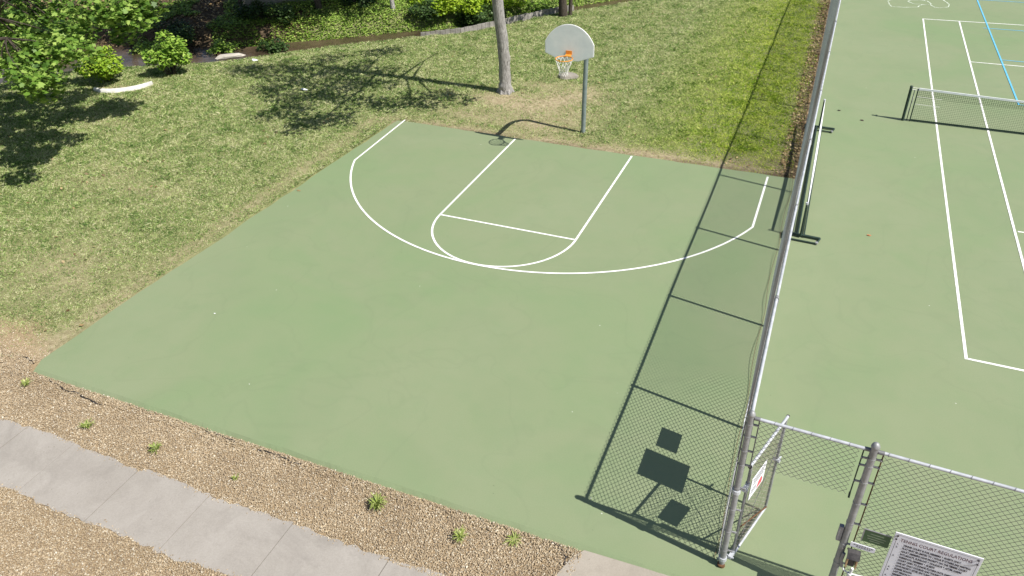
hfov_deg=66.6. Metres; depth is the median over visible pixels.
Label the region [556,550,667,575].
concrete apron
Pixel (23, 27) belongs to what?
maple tree
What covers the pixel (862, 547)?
white plate
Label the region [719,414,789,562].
gate
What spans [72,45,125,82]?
shrub
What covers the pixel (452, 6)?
bush
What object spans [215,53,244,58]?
rock
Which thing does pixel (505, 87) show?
lawn tree
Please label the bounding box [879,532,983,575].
regulations sign
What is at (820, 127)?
portable net
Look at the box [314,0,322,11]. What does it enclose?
shade tree
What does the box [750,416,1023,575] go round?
chain link fence
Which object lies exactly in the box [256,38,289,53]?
bush
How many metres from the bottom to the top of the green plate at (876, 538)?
0.220 m
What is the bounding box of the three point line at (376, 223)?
[350,120,768,273]
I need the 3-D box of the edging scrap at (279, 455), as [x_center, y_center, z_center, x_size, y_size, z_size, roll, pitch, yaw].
[-3.870,2.814,13.001,0.883,0.048,0.096,14,37,22]
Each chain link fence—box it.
[714,0,840,568]
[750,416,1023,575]
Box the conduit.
[842,567,860,575]
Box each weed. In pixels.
[20,377,33,386]
[79,418,95,427]
[148,441,160,453]
[368,492,387,510]
[452,525,468,542]
[504,530,522,547]
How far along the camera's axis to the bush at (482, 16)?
34.54 m
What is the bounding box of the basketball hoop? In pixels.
[545,24,593,132]
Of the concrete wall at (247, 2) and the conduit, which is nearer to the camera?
the conduit
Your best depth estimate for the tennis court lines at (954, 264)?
19.53 m
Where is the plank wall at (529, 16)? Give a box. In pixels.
[421,5,573,35]
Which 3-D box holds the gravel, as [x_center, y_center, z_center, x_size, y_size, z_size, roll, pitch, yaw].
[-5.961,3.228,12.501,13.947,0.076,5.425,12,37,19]
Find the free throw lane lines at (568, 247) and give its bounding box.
[431,139,632,266]
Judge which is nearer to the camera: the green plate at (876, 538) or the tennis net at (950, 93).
the green plate at (876, 538)
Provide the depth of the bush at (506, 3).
35.14 m
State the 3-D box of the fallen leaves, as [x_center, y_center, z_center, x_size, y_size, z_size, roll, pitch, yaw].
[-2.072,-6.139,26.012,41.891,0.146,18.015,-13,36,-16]
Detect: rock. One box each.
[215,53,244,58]
[558,72,578,79]
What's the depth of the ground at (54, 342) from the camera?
22.66 m
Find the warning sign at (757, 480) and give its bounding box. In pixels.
[748,461,766,499]
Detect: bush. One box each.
[128,40,159,54]
[152,18,195,46]
[206,38,242,53]
[232,0,294,22]
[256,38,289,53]
[342,0,375,7]
[408,0,443,19]
[409,0,491,16]
[455,3,505,26]
[486,0,527,9]
[520,0,558,13]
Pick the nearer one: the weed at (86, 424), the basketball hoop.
the weed at (86, 424)
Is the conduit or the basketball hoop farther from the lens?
the basketball hoop
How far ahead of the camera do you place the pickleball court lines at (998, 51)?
28.97 m
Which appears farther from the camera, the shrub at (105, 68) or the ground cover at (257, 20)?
the ground cover at (257, 20)
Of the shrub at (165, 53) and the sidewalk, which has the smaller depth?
the sidewalk
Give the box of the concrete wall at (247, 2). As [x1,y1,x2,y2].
[242,0,327,6]
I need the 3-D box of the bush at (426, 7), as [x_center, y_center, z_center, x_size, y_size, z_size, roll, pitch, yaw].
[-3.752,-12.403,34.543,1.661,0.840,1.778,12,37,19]
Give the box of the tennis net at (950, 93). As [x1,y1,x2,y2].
[901,85,1023,133]
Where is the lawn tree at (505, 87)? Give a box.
[492,0,514,94]
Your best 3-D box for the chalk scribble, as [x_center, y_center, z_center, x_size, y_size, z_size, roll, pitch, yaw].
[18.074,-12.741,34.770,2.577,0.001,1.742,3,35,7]
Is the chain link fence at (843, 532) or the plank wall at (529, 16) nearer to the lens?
the chain link fence at (843, 532)
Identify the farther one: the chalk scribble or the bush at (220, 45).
the chalk scribble
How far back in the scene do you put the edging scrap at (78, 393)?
14.38 m
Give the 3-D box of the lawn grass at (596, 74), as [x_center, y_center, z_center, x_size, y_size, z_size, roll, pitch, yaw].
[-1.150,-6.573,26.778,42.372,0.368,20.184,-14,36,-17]
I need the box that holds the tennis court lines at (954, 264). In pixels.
[923,19,1023,370]
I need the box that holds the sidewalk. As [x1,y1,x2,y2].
[0,420,444,575]
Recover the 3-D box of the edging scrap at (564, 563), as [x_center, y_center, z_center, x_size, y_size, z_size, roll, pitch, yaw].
[0.710,3.837,11.315,0.112,0.045,0.424,-14,36,-17]
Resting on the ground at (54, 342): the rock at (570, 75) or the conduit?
the rock at (570, 75)
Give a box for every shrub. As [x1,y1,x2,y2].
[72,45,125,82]
[140,29,192,74]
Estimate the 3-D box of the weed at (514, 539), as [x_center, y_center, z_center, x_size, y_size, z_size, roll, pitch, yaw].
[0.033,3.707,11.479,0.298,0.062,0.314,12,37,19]
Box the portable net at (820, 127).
[782,99,834,243]
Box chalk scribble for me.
[889,0,949,7]
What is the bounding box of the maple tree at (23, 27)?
[0,0,169,104]
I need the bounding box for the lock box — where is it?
[839,547,860,569]
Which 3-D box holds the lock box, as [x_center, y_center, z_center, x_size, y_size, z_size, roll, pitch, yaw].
[4.256,3.436,9.846,0.207,0.370,0.170,12,37,19]
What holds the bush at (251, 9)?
on the ground at (54, 342)
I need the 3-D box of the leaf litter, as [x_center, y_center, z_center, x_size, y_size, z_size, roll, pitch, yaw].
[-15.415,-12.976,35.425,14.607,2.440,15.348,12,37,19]
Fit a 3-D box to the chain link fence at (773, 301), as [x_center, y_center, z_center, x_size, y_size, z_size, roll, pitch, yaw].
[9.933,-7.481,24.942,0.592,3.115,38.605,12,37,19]
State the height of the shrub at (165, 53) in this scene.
1.725 m
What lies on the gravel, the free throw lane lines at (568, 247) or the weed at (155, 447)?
the weed at (155, 447)
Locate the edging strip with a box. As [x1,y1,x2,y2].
[93,81,152,92]
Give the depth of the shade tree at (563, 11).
34.36 m
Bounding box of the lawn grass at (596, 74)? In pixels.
[0,0,826,357]
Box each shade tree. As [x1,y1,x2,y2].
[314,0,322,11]
[390,0,395,10]
[559,0,572,16]
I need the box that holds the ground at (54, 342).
[0,0,830,575]
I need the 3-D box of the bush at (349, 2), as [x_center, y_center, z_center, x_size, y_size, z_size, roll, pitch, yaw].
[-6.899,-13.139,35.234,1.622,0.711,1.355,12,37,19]
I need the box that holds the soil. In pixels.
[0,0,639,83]
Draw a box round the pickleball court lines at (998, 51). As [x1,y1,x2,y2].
[977,0,1020,104]
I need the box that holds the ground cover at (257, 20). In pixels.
[1,0,612,46]
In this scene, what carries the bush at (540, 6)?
on the ground at (54, 342)
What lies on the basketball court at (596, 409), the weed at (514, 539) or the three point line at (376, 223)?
the three point line at (376, 223)
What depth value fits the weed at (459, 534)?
11.50 m
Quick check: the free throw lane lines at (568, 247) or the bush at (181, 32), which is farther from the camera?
the bush at (181, 32)
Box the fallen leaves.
[0,0,829,330]
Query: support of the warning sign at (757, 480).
attached to the gate
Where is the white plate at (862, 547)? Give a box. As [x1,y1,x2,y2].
[850,541,874,552]
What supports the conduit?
attached to the chain link fence at (843, 532)
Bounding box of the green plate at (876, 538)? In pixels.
[861,528,891,547]
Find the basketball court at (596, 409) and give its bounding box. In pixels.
[32,121,794,575]
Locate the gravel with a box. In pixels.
[0,314,582,575]
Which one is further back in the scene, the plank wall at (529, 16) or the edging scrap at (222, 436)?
the plank wall at (529, 16)
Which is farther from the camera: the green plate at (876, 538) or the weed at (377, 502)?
the weed at (377, 502)
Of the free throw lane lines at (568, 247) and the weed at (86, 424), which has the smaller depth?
the weed at (86, 424)
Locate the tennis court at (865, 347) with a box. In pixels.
[714,0,1023,575]
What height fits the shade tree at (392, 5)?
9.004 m
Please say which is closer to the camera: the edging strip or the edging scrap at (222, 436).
the edging scrap at (222, 436)
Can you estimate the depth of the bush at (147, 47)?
32.79 m
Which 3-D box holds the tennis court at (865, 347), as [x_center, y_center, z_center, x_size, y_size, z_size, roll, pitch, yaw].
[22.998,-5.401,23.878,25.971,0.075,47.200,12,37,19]
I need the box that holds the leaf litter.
[8,0,341,46]
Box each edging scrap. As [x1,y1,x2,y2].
[49,379,102,404]
[204,429,236,442]
[258,449,301,464]
[552,542,566,564]
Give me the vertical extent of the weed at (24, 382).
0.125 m
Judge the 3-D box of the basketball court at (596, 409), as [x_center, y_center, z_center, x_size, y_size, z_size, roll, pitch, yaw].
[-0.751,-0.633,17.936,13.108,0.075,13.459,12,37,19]

